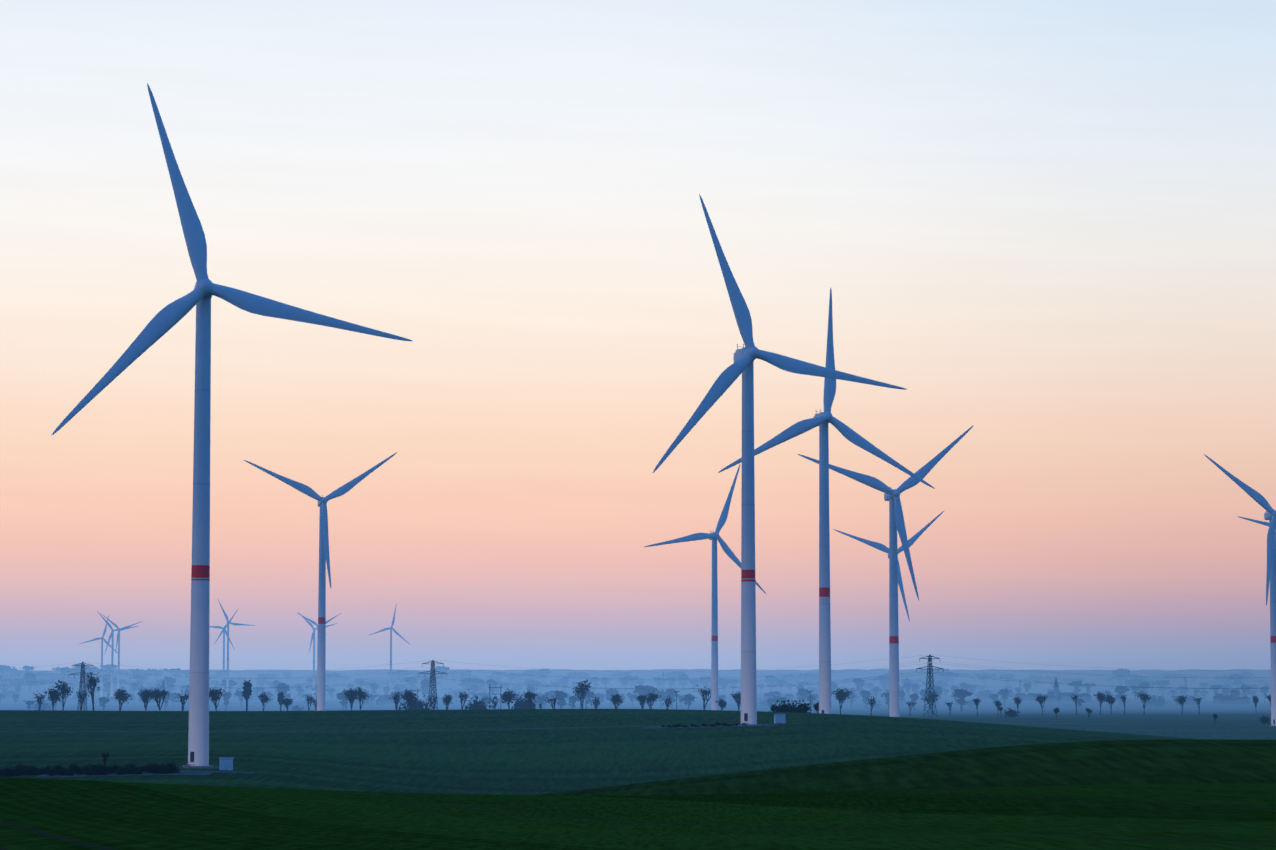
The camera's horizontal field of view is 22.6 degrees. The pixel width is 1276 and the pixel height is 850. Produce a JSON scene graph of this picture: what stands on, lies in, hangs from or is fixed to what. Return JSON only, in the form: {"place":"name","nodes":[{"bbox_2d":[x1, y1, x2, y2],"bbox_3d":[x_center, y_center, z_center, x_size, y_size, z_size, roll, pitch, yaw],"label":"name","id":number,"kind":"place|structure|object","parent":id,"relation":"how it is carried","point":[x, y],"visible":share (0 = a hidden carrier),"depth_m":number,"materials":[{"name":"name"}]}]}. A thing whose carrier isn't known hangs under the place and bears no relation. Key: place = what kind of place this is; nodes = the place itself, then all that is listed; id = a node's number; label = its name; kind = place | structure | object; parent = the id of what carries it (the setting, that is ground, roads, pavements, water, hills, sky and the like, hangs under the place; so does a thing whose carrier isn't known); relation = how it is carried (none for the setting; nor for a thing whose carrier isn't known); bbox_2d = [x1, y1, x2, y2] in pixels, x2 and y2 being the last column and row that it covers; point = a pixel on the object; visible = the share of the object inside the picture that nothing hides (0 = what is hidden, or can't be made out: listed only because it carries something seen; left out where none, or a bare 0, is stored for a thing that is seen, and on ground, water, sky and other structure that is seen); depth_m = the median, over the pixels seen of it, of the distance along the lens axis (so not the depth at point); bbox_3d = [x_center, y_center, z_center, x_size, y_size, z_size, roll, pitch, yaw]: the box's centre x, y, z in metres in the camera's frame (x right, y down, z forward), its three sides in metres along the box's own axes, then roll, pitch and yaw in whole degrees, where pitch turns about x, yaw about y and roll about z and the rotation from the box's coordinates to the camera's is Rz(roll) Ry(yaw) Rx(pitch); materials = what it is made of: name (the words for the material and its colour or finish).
{"place":"outdoors","nodes":[
{"label":"outdoors","id":0,"kind":"place"},
{"bbox_2d":[0,669,1275,849],"bbox_3d":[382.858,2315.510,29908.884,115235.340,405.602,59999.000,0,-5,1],"label":"ground","id":1,"kind":"structure","parent":0,"point":[1169,776],"depth_m":355.06,"materials":[{"name":"green plant"}]},
{"bbox_2d":[0,765,19,776],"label":"hedge","id":2,"kind":"object","parent":1,"relation":"on","point":[7,771],"visible":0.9,"depth_m":664.86,"materials":[{"name":"green plant"}]},
{"bbox_2d":[10,762,28,770],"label":"hedge","id":3,"kind":"object","parent":1,"relation":"on","point":[17,767],"visible":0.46,"depth_m":671.31,"materials":[{"name":"green plant"}]},
{"bbox_2d":[21,764,37,774],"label":"hedge","id":4,"kind":"object","parent":1,"relation":"on","point":[27,770],"visible":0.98,"depth_m":668.35,"materials":[{"name":"green plant"}]},
{"bbox_2d":[33,691,45,709],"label":"tree","id":5,"kind":"object","parent":1,"relation":"on","point":[40,699],"visible":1,"depth_m":1868.85,"materials":[{"name":"green plant"}]},
{"bbox_2d":[44,686,61,709],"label":"tree","id":6,"kind":"object","parent":1,"relation":"on","point":[54,694],"visible":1,"depth_m":1715.32,"materials":[{"name":"green plant"}]},
{"bbox_2d":[55,766,67,775],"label":"hedge","id":7,"kind":"object","parent":1,"relation":"on","point":[59,771],"visible":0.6,"depth_m":666.27,"materials":[{"name":"green plant"}]},
{"bbox_2d":[55,680,73,709],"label":"tree","id":8,"kind":"object","parent":1,"relation":"on","point":[64,687],"visible":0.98,"depth_m":1806.41,"materials":[{"name":"green plant"}]},
{"bbox_2d":[68,662,96,710],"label":"pylon","id":9,"kind":"object","parent":1,"relation":"on","point":[83,672],"visible":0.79,"depth_m":2076.04,"materials":[{"name":"metal"}]},
{"bbox_2d":[1,655,1260,688],"bbox_3d":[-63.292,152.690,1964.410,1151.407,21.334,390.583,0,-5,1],"label":"power line conductors","id":10,"kind":"object","parent":9,"relation":"attached to","point":[632,688],"visible":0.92,"depth_m":1954.24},
{"bbox_2d":[76,688,88,710],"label":"tree","id":11,"kind":"object","parent":1,"relation":"on","point":[81,698],"visible":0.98,"depth_m":1806.12,"materials":[{"name":"green plant"}]},
{"bbox_2d":[83,767,95,775],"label":"hedge","id":12,"kind":"object","parent":1,"relation":"on","point":[87,771],"visible":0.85,"depth_m":664.95,"materials":[{"name":"green plant"}]},
{"bbox_2d":[81,666,102,710],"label":"tree","id":13,"kind":"object","parent":1,"relation":"on","point":[92,682],"visible":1,"depth_m":1795.88,"materials":[{"name":"green plant"}]},
{"bbox_2d":[90,763,101,774],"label":"hedge","id":14,"kind":"object","parent":1,"relation":"on","point":[94,769],"visible":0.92,"depth_m":665.08,"materials":[{"name":"green plant"}]},
{"bbox_2d":[80,616,117,696],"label":"turbine","id":15,"kind":"object","parent":1,"relation":"on","point":[101,684],"visible":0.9,"depth_m":5994.88,"materials":[{"name":"paint"}]},
{"bbox_2d":[96,764,112,774],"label":"hedge","id":16,"kind":"object","parent":1,"relation":"on","point":[104,770],"visible":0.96,"depth_m":664.66,"materials":[{"name":"green plant"}]},
{"bbox_2d":[97,611,137,697],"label":"turbine","id":17,"kind":"object","parent":1,"relation":"on","point":[112,633],"visible":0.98,"depth_m":5656.02,"materials":[{"name":"paint"}]},
{"bbox_2d":[108,687,132,710],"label":"tree","id":18,"kind":"object","parent":1,"relation":"on","point":[121,695],"visible":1,"depth_m":1823.40,"materials":[{"name":"green plant"}]},
{"bbox_2d":[102,614,141,690],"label":"turbine","id":19,"kind":"object","parent":1,"relation":"on","point":[118,643],"visible":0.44,"depth_m":5994.64,"materials":[{"name":"paint"}]},
{"bbox_2d":[133,766,143,773],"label":"hedge","id":20,"kind":"object","parent":1,"relation":"on","point":[139,770],"visible":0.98,"depth_m":665.21,"materials":[{"name":"green plant"}]},
{"bbox_2d":[136,689,151,710],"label":"tree","id":21,"kind":"object","parent":1,"relation":"on","point":[144,696],"visible":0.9,"depth_m":1842.30,"materials":[{"name":"green plant"}]},
{"bbox_2d":[149,764,163,773],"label":"hedge","id":22,"kind":"object","parent":1,"relation":"on","point":[156,770],"visible":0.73,"depth_m":666.40,"materials":[{"name":"green plant"}]},
{"bbox_2d":[147,688,169,710],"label":"tree","id":23,"kind":"object","parent":1,"relation":"on","point":[156,692],"visible":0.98,"depth_m":1812.16,"materials":[{"name":"green plant"}]},
{"bbox_2d":[158,766,171,773],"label":"hedge","id":24,"kind":"object","parent":1,"relation":"on","point":[165,770],"visible":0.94,"depth_m":665.42,"materials":[{"name":"green plant"}]},
{"bbox_2d":[175,691,188,710],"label":"tree","id":25,"kind":"object","parent":1,"relation":"on","point":[184,698],"visible":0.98,"depth_m":1785.82,"materials":[{"name":"green plant"}]},
{"bbox_2d":[209,687,224,710],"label":"tree","id":26,"kind":"object","parent":1,"relation":"on","point":[213,693],"visible":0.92,"depth_m":1740.93,"materials":[{"name":"green plant"}]},
{"bbox_2d":[209,609,237,693],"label":"turbine","id":27,"kind":"object","parent":1,"relation":"on","point":[224,633],"visible":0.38,"depth_m":5994.20,"materials":[{"name":"paint"}]},
{"bbox_2d":[219,757,233,769],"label":"transformer kiosk","id":28,"kind":"object","parent":1,"relation":"on","point":[225,763],"visible":0.92,"depth_m":679.64,"materials":[{"name":"paint"}]},
{"bbox_2d":[52,83,411,767],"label":"turbine","id":29,"kind":"object","parent":1,"relation":"on","point":[164,320],"visible":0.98,"depth_m":690.47,"materials":[{"name":"paint"}]},
{"bbox_2d":[214,598,255,691],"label":"turbine","id":30,"kind":"object","parent":1,"relation":"on","point":[222,631],"visible":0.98,"depth_m":5449.67,"materials":[{"name":"paint"}]},
{"bbox_2d":[242,680,251,710],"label":"tree","id":31,"kind":"object","parent":1,"relation":"on","point":[247,691],"visible":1,"depth_m":2093.47,"materials":[{"name":"green plant"}]},
{"bbox_2d":[258,692,272,710],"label":"tree","id":32,"kind":"object","parent":1,"relation":"on","point":[264,700],"visible":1,"depth_m":1907.82,"materials":[{"name":"green plant"}]},
{"bbox_2d":[277,691,284,710],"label":"tree","id":33,"kind":"object","parent":1,"relation":"on","point":[281,695],"visible":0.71,"depth_m":2292.25,"materials":[{"name":"green plant"}]},
{"bbox_2d":[279,696,293,710],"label":"tree","id":34,"kind":"object","parent":1,"relation":"on","point":[287,701],"visible":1,"depth_m":1907.92,"materials":[{"name":"green plant"}]},
{"bbox_2d":[306,695,315,710],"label":"tree","id":35,"kind":"object","parent":1,"relation":"on","point":[309,698],"visible":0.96,"depth_m":1873.72,"materials":[{"name":"green plant"}]},
{"bbox_2d":[298,612,336,698],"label":"turbine","id":36,"kind":"object","parent":1,"relation":"on","point":[313,633],"visible":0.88,"depth_m":5991.35,"materials":[{"name":"paint"}]},
{"bbox_2d":[297,613,340,659],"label":"turbine","id":37,"kind":"object","parent":1,"relation":"on","point":[313,622],"visible":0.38,"depth_m":5549.07,"materials":[{"name":"paint"}]},
{"bbox_2d":[244,452,396,710],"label":"turbine","id":38,"kind":"object","parent":1,"relation":"on","point":[324,557],"visible":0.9,"depth_m":1649.40,"materials":[{"name":"paint"}]},
{"bbox_2d":[342,688,357,709],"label":"tree","id":39,"kind":"object","parent":1,"relation":"on","point":[351,697],"visible":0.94,"depth_m":1878.29,"materials":[{"name":"green plant"}]},
{"bbox_2d":[353,687,369,709],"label":"tree","id":40,"kind":"object","parent":1,"relation":"on","point":[360,693],"visible":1,"depth_m":1828.27,"materials":[{"name":"green plant"}]},
{"bbox_2d":[370,603,408,694],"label":"turbine","id":41,"kind":"object","parent":1,"relation":"on","point":[391,628],"visible":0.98,"depth_m":5761.55,"materials":[{"name":"paint"}]},
{"bbox_2d":[390,691,401,709],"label":"tree","id":42,"kind":"object","parent":1,"relation":"on","point":[394,697],"visible":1,"depth_m":1870.79,"materials":[{"name":"green plant"}]},
{"bbox_2d":[401,689,418,709],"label":"tree","id":43,"kind":"object","parent":1,"relation":"on","point":[409,696],"visible":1,"depth_m":1791.80,"materials":[{"name":"green plant"}]},
{"bbox_2d":[399,694,433,709],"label":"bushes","id":44,"kind":"object","parent":1,"relation":"on","point":[421,705],"visible":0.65,"depth_m":1850.76,"materials":[{"name":"green plant"}]},
{"bbox_2d":[426,695,436,709],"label":"tree","id":45,"kind":"object","parent":1,"relation":"on","point":[434,700],"visible":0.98,"depth_m":1940.74,"materials":[{"name":"green plant"}]},
{"bbox_2d":[420,660,446,709],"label":"pylon","id":46,"kind":"object","parent":1,"relation":"on","point":[432,672],"visible":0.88,"depth_m":1994.15,"materials":[{"name":"metal"}]},
{"bbox_2d":[441,695,453,709],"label":"tree","id":47,"kind":"object","parent":1,"relation":"on","point":[447,699],"visible":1,"depth_m":1897.38,"materials":[{"name":"green plant"}]},
{"bbox_2d":[456,689,469,709],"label":"tree","id":48,"kind":"object","parent":1,"relation":"on","point":[464,697],"visible":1,"depth_m":1885.12,"materials":[{"name":"green plant"}]},
{"bbox_2d":[464,696,498,709],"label":"bush","id":49,"kind":"object","parent":1,"relation":"on","point":[476,704],"visible":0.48,"depth_m":1840.91,"materials":[{"name":"green plant"}]},
{"bbox_2d":[488,686,501,708],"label":"utility pole structure","id":50,"kind":"object","parent":1,"relation":"on","point":[494,696],"visible":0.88,"depth_m":1693.97,"materials":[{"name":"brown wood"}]},
{"bbox_2d":[500,688,516,708],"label":"tree","id":51,"kind":"object","parent":1,"relation":"on","point":[508,696],"visible":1,"depth_m":1869.08,"materials":[{"name":"green plant"}]},
{"bbox_2d":[511,696,541,708],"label":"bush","id":52,"kind":"object","parent":1,"relation":"on","point":[521,704],"visible":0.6,"depth_m":1944.54,"materials":[{"name":"green plant"}]},
{"bbox_2d":[521,690,537,708],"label":"tree","id":53,"kind":"object","parent":1,"relation":"on","point":[528,696],"visible":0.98,"depth_m":1817.56,"materials":[{"name":"green plant"}]},
{"bbox_2d":[545,695,562,708],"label":"tree","id":54,"kind":"object","parent":1,"relation":"on","point":[554,702],"visible":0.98,"depth_m":1819.68,"materials":[{"name":"green plant"}]},
{"bbox_2d":[573,680,590,708],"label":"tree","id":55,"kind":"object","parent":1,"relation":"on","point":[585,689],"visible":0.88,"depth_m":1974.88,"materials":[{"name":"green plant"}]},
{"bbox_2d":[590,693,601,708],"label":"tree","id":56,"kind":"object","parent":1,"relation":"on","point":[595,704],"visible":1,"depth_m":1896.71,"materials":[{"name":"green plant"}]},
{"bbox_2d":[609,693,622,708],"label":"tree","id":57,"kind":"object","parent":1,"relation":"on","point":[617,699],"visible":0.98,"depth_m":1898.18,"materials":[{"name":"green plant"}]},
{"bbox_2d":[0,664,1270,711],"bbox_3d":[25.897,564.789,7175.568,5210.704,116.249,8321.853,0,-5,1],"label":"distant woodland","id":58,"kind":"object","parent":1,"relation":"on","point":[683,680],"visible":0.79,"depth_m":7005.04,"materials":[{"name":"green plant"}]},
{"bbox_2d":[635,693,648,708],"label":"tree","id":59,"kind":"object","parent":1,"relation":"on","point":[640,698],"visible":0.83,"depth_m":1892.09,"materials":[{"name":"green plant"}]},
{"bbox_2d":[643,691,659,708],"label":"tree","id":60,"kind":"object","parent":1,"relation":"on","point":[652,698],"visible":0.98,"depth_m":1854.08,"materials":[{"name":"green plant"}]},
{"bbox_2d":[37,723,1270,776],"bbox_3d":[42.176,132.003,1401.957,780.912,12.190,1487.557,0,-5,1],"label":"access tracks","id":61,"kind":"object","parent":1,"relation":"on","point":[194,772],"visible":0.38,"depth_m":878.18},
{"bbox_2d":[101,752,110,764],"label":"tree","id":62,"kind":"object","parent":61,"relation":"on","point":[104,757],"visible":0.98,"depth_m":673.05,"materials":[{"name":"green plant"}]},
{"bbox_2d":[115,764,132,773],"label":"hedge","id":63,"kind":"object","parent":61,"relation":"on","point":[124,770],"visible":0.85,"depth_m":665.20,"materials":[{"name":"green plant"}]},
{"bbox_2d":[143,762,158,772],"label":"hedge","id":64,"kind":"object","parent":61,"relation":"on","point":[148,767],"visible":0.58,"depth_m":667.42,"materials":[{"name":"green plant"}]},
{"bbox_2d":[161,761,180,772],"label":"hedge","id":65,"kind":"object","parent":61,"relation":"on","point":[171,765],"visible":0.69,"depth_m":666.56,"materials":[{"name":"green plant"}]},
{"bbox_2d":[662,695,673,708],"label":"tree","id":66,"kind":"object","parent":1,"relation":"on","point":[667,700],"visible":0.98,"depth_m":1921.98,"materials":[{"name":"green plant"}]},
{"bbox_2d":[125,678,1250,704],"bbox_3d":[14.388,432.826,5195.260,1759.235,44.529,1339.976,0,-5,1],"label":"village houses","id":67,"kind":"structure","parent":1,"relation":"on","point":[1217,698],"depth_m":4959.46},
{"bbox_2d":[693,685,710,709],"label":"tree","id":68,"kind":"object","parent":1,"relation":"on","point":[705,692],"visible":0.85,"depth_m":1944.39,"materials":[{"name":"green plant"}]},
{"bbox_2d":[644,465,765,709],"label":"turbine","id":69,"kind":"object","parent":1,"relation":"on","point":[714,537],"visible":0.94,"depth_m":1913.17,"materials":[{"name":"paint"}]},
{"bbox_2d":[715,697,726,709],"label":"tree","id":70,"kind":"object","parent":1,"relation":"on","point":[722,704],"visible":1,"depth_m":1843.49,"materials":[{"name":"green plant"}]},
{"bbox_2d":[730,691,740,710],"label":"tree","id":71,"kind":"object","parent":1,"relation":"on","point":[737,696],"visible":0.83,"depth_m":1993.36,"materials":[{"name":"green plant"}]},
{"bbox_2d":[653,194,906,725],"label":"turbine","id":72,"kind":"object","parent":1,"relation":"on","point":[747,355],"visible":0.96,"depth_m":884.97,"materials":[{"name":"paint"}]},
{"bbox_2d":[774,714,785,723],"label":"transformer kiosk","id":73,"kind":"object","parent":1,"relation":"on","point":[779,718],"visible":0.92,"depth_m":891.37,"materials":[{"name":"paint"}]},
{"bbox_2d":[769,703,792,711],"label":"bush","id":74,"kind":"object","parent":1,"relation":"on","point":[781,709],"visible":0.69,"depth_m":1123.73,"materials":[{"name":"green plant"}]},
{"bbox_2d":[773,700,796,711],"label":"bush","id":75,"kind":"object","parent":1,"relation":"on","point":[789,706],"visible":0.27,"depth_m":1132.20,"materials":[{"name":"green plant"}]},
{"bbox_2d":[787,700,811,712],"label":"bush","id":76,"kind":"object","parent":1,"relation":"on","point":[799,708],"visible":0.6,"depth_m":1139.41,"materials":[{"name":"green plant"}]},
{"bbox_2d":[718,288,934,713],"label":"turbine","id":77,"kind":"object","parent":1,"relation":"on","point":[823,420],"visible":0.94,"depth_m":1125.31,"materials":[{"name":"paint"}]},
{"bbox_2d":[831,688,851,713],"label":"tree","id":78,"kind":"object","parent":1,"relation":"on","point":[840,695],"visible":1,"depth_m":2002.38,"materials":[{"name":"green plant"}]},
{"bbox_2d":[866,693,878,715],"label":"tree","id":79,"kind":"object","parent":1,"relation":"on","point":[872,701],"visible":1,"depth_m":1906.03,"materials":[{"name":"green plant"}]},
{"bbox_2d":[798,425,973,716],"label":"turbine","id":80,"kind":"object","parent":1,"relation":"on","point":[896,516],"visible":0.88,"depth_m":1350.11,"materials":[{"name":"paint"}]},
{"bbox_2d":[833,511,943,620],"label":"turbine","id":81,"kind":"object","parent":1,"relation":"on","point":[885,549],"visible":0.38,"depth_m":2138.58,"materials":[{"name":"paint"}]},
{"bbox_2d":[916,654,943,716],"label":"pylon","id":82,"kind":"object","parent":1,"relation":"on","point":[929,669],"visible":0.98,"depth_m":1891.27,"materials":[{"name":"metal"}]},
{"bbox_2d":[924,692,939,714],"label":"tree","id":83,"kind":"object","parent":1,"relation":"on","point":[932,699],"visible":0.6,"depth_m":2080.47,"materials":[{"name":"green plant"}]},
{"bbox_2d":[972,698,981,715],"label":"tree","id":84,"kind":"object","parent":1,"relation":"on","point":[976,701],"visible":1,"depth_m":2067.03,"materials":[{"name":"green plant"}]},
{"bbox_2d":[1004,708,1019,717],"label":"bush","id":85,"kind":"object","parent":1,"relation":"on","point":[1009,713],"visible":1,"depth_m":1819.39,"materials":[{"name":"green plant"}]},
{"bbox_2d":[1012,696,1022,713],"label":"tree","id":86,"kind":"object","parent":1,"relation":"on","point":[1017,701],"visible":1,"depth_m":2125.33,"materials":[{"name":"green plant"}]},
{"bbox_2d":[1035,694,1047,714],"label":"tree","id":87,"kind":"object","parent":1,"relation":"on","point":[1039,697],"visible":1,"depth_m":2145.55,"materials":[{"name":"green plant"}]},
{"bbox_2d":[1094,690,1105,714],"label":"tree","id":88,"kind":"object","parent":1,"relation":"on","point":[1101,697],"visible":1,"depth_m":2155.54,"materials":[{"name":"green plant"}]},
{"bbox_2d":[1104,694,1117,714],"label":"tree","id":89,"kind":"object","parent":1,"relation":"on","point":[1110,699],"visible":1,"depth_m":2152.56,"materials":[{"name":"green plant"}]},
{"bbox_2d":[1135,691,1150,714],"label":"tree","id":90,"kind":"object","parent":1,"relation":"on","point":[1144,697],"visible":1,"depth_m":2148.40,"materials":[{"name":"green plant"}]},
{"bbox_2d":[1175,695,1187,713],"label":"tree","id":91,"kind":"object","parent":1,"relation":"on","point":[1181,700],"visible":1,"depth_m":2146.11,"materials":[{"name":"green plant"}]},
{"bbox_2d":[1192,695,1202,713],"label":"tree","id":92,"kind":"object","parent":1,"relation":"on","point":[1198,701],"visible":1,"depth_m":2168.92,"materials":[{"name":"green plant"}]},
{"bbox_2d":[1204,454,1275,726],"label":"turbine","id":93,"kind":"object","parent":1,"relation":"on","point":[1262,501],"visible":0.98,"depth_m":1575.43,"materials":[{"name":"paint"}]},
{"bbox_2d":[1237,516,1268,526],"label":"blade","id":94,"kind":"object","parent":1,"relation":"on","point":[1261,522],"visible":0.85,"depth_m":2061.30,"materials":[{"name":"paint"}]},
{"bbox_2d":[1252,695,1258,707],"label":"tree","id":95,"kind":"object","parent":1,"relation":"on","point":[1255,700],"visible":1,"depth_m":2218.71,"materials":[{"name":"green plant"}]},
{"bbox_2d":[1259,715,1269,723],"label":"bush","id":96,"kind":"object","parent":1,"relation":"on","point":[1265,720],"visible":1,"depth_m":1609.14,"materials":[{"name":"green plant"}]},
{"bbox_2d":[0,0,1275,670],"label":"sky","id":97,"kind":"structure","parent":0,"point":[1050,225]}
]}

